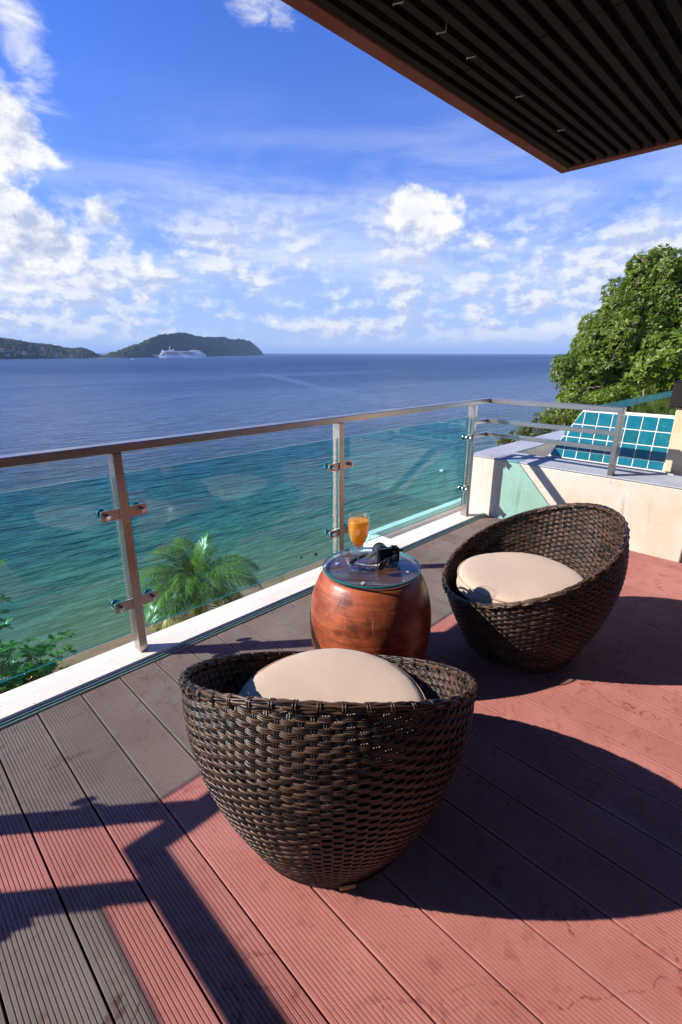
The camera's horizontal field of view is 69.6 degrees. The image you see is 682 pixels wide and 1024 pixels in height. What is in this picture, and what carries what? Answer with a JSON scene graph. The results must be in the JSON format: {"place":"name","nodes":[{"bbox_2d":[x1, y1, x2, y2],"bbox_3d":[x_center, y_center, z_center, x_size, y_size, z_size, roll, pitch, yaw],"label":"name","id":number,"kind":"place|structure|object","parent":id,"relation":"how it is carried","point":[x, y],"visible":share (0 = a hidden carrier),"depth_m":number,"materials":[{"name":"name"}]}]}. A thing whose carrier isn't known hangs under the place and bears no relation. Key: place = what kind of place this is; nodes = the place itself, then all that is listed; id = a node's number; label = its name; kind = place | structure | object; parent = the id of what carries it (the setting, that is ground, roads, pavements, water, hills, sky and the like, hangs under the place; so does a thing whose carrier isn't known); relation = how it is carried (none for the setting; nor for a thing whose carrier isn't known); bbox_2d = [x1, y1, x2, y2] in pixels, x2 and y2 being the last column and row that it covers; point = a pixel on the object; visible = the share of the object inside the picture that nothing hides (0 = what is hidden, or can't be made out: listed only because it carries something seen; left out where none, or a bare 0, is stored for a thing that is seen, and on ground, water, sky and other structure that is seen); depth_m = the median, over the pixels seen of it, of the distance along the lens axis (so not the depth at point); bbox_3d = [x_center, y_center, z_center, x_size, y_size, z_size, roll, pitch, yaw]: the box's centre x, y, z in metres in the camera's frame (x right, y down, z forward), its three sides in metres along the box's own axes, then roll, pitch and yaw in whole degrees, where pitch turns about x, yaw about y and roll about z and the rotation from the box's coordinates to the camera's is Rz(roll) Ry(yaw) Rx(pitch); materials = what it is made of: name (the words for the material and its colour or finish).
{"place":"outdoors","nodes":[
{"label":"outdoors","id":0,"kind":"place"},
{"bbox_2d":[0,337,101,358],"bbox_3d":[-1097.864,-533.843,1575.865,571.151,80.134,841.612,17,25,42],"label":"headland","id":1,"kind":"structure","parent":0,"point":[14,348],"depth_m":1595.58,"materials":[{"name":"green plant"}]},
{"bbox_2d":[100,332,262,357],"bbox_3d":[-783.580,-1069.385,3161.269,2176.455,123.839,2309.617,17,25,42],"label":"island","id":2,"kind":"structure","parent":0,"point":[184,341],"depth_m":2570.54,"materials":[{"name":"green plant"}]},
{"bbox_2d":[0,353,569,687],"bbox_3d":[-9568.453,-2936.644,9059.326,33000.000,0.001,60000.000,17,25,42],"label":"sea","id":3,"kind":"structure","parent":0,"point":[269,512],"depth_m":95.12,"materials":[{"name":"liquid"}]},
{"bbox_2d":[154,346,205,357],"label":"cruise ship","id":4,"kind":"object","parent":3,"relation":"on","point":[172,353],"visible":1,"depth_m":1845.28,"materials":[{"name":"white paint"}]},
{"bbox_2d":[0,516,681,1023],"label":"deck","id":5,"kind":"structure","parent":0,"point":[530,872],"depth_m":1.34,"materials":[{"name":"red wood"}]},
{"bbox_2d":[0,498,486,730],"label":"kerb","id":6,"kind":"structure","parent":5,"relation":"attached to","point":[29,700],"depth_m":2.46,"materials":[{"name":"white concrete"}]},
{"bbox_2d":[0,398,626,682],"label":"glass railing","id":7,"kind":"object","parent":6,"relation":"on","point":[123,512],"visible":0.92,"depth_m":2.56,"materials":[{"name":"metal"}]},
{"bbox_2d":[178,651,478,890],"bbox_3d":[-0.033,0.597,1.425,0.813,0.683,0.780,1,18,4],"label":"wicker chair","id":8,"kind":"object","parent":5,"relation":"on","point":[329,835],"visible":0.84,"depth_m":1.06,"materials":[{"name":"brown wicker"}]},
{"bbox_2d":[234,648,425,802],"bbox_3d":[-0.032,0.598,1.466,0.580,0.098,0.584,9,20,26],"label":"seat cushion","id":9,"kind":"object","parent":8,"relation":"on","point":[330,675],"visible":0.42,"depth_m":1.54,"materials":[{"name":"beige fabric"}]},
{"bbox_2d":[310,547,430,662],"bbox_3d":[0.129,0.463,2.135,0.523,0.505,0.529,17,25,42],"label":"drum table","id":10,"kind":"object","parent":5,"relation":"on","point":[386,610],"visible":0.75,"depth_m":1.92,"materials":[{"name":"red wood"}]},
{"bbox_2d":[348,511,368,564],"bbox_3d":[0.071,0.119,1.999,0.088,0.232,0.088,17,25,42],"label":"wine glass","id":11,"kind":"object","parent":10,"relation":"on","point":[357,547],"visible":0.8,"depth_m":2.00,"materials":[{"name":"clear glass"}]},
{"bbox_2d":[348,517,368,546],"bbox_3d":[0.071,0.086,1.988,0.084,0.113,0.084,17,25,42],"label":"orange juice","id":12,"kind":"object","parent":11,"relation":"in","point":[358,528],"visible":1,"depth_m":1.96,"materials":[{"name":"orange liquid"}]},
{"bbox_2d":[349,542,402,564],"bbox_3d":[0.141,0.174,2.091,0.243,0.070,0.091,-6,19,-17],"label":"compact camera","id":13,"kind":"object","parent":10,"relation":"on","point":[381,552],"visible":0.99,"depth_m":2.07,"materials":[{"name":"black plastic"}]},
{"bbox_2d":[360,555,396,570],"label":"sunglasses","id":14,"kind":"object","parent":10,"relation":"on","point":[383,563],"visible":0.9,"depth_m":2.01,"materials":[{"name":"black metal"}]},
{"bbox_2d":[441,503,629,672],"bbox_3d":[0.872,0.314,2.306,0.780,0.683,0.813,0,18,-2],"label":"wicker chair","id":15,"kind":"object","parent":5,"relation":"on","point":[551,632],"visible":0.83,"depth_m":2.15,"materials":[{"name":"brown wicker"}]},
{"bbox_2d":[456,552,584,610],"bbox_3d":[0.844,0.327,2.308,0.584,0.098,0.580,3,18,8],"label":"seat cushion","id":16,"kind":"object","parent":15,"relation":"on","point":[500,577],"visible":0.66,"depth_m":2.25,"materials":[{"name":"beige fabric"}]},
{"bbox_2d":[469,430,681,562],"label":"wall","id":17,"kind":"structure","parent":5,"relation":"on","point":[512,479],"depth_m":3.75,"materials":[{"name":"white paint"}]},
{"bbox_2d":[0,0,681,353],"label":"sky","id":18,"kind":"structure","parent":0,"point":[231,169],"materials":[{"name":"blue"}]},
{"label":"ground","id":19,"kind":"structure","parent":0,"visible":0},
{"bbox_2d":[0,559,13,629],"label":"almond tree","id":20,"kind":"object","parent":19,"relation":"on","point":[5,623],"visible":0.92,"depth_m":6.79,"materials":[{"name":"green plant"}]},
{"bbox_2d":[0,629,77,693],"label":"almond tree","id":21,"kind":"object","parent":19,"relation":"on","point":[12,668],"visible":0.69,"depth_m":7.54,"materials":[{"name":"green plant"}]},
{"bbox_2d":[138,532,262,632],"bbox_3d":[-4.997,5.878,18.374,4.582,10.273,4.259,-5,19,-15],"label":"palm tree","id":22,"kind":"object","parent":19,"relation":"on","point":[196,584],"visible":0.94,"depth_m":16.61,"materials":[{"name":"green plant"}]},
{"bbox_2d":[495,411,574,445],"bbox_3d":[5.157,-0.462,13.623,1.798,4.680,1.822,17,25,42],"label":"olive shrub","id":23,"kind":"object","parent":19,"relation":"on","point":[525,431],"visible":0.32,"depth_m":13.04,"materials":[{"name":"green plant"}]},
{"bbox_2d":[538,382,654,430],"bbox_3d":[6.242,-0.888,12.356,2.588,4.643,1.586,-2,18,-6],"label":"leafy shrub","id":24,"kind":"object","parent":19,"relation":"on","point":[615,393],"visible":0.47,"depth_m":11.85,"materials":[{"name":"green plant"}]},
{"bbox_2d":[548,293,665,402],"bbox_3d":[7.041,-2.341,13.434,2.829,6.772,2.563,17,25,42],"label":"broadleaf tree","id":25,"kind":"object","parent":19,"relation":"on","point":[583,368],"visible":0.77,"depth_m":12.54,"materials":[{"name":"green plant"}]},
{"bbox_2d":[546,391,681,475],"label":"infinity pool","id":26,"kind":"structure","parent":19,"relation":"on","point":[647,431],"depth_m":3.90,"materials":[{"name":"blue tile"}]},
{"bbox_2d":[664,407,681,473],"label":"wall pillar","id":27,"kind":"structure","parent":26,"relation":"on","point":[673,462],"depth_m":3.58,"materials":[{"name":"beige paint"}]},
{"bbox_2d":[669,380,681,407],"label":"dark cap block","id":28,"kind":"structure","parent":27,"relation":"on","point":[676,399],"depth_m":3.48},
{"bbox_2d":[566,243,681,397],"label":"broadleaf tree","id":29,"kind":"object","parent":19,"relation":"on","point":[652,283],"visible":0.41,"depth_m":12.99,"materials":[{"name":"green plant"}]},
{"bbox_2d":[619,327,681,395],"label":"leafy shrub","id":30,"kind":"object","parent":19,"relation":"on","point":[649,367],"visible":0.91,"depth_m":9.89,"materials":[{"name":"green plant"}]},
{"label":"wall","id":31,"kind":"structure","parent":19,"relation":"on","visible":0},
{"bbox_2d":[281,0,681,173],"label":"roof overhang","id":32,"kind":"object","parent":31,"relation":"attached to","point":[562,86],"visible":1,"depth_m":2.16,"materials":[{"name":"brown wood"}]}
]}

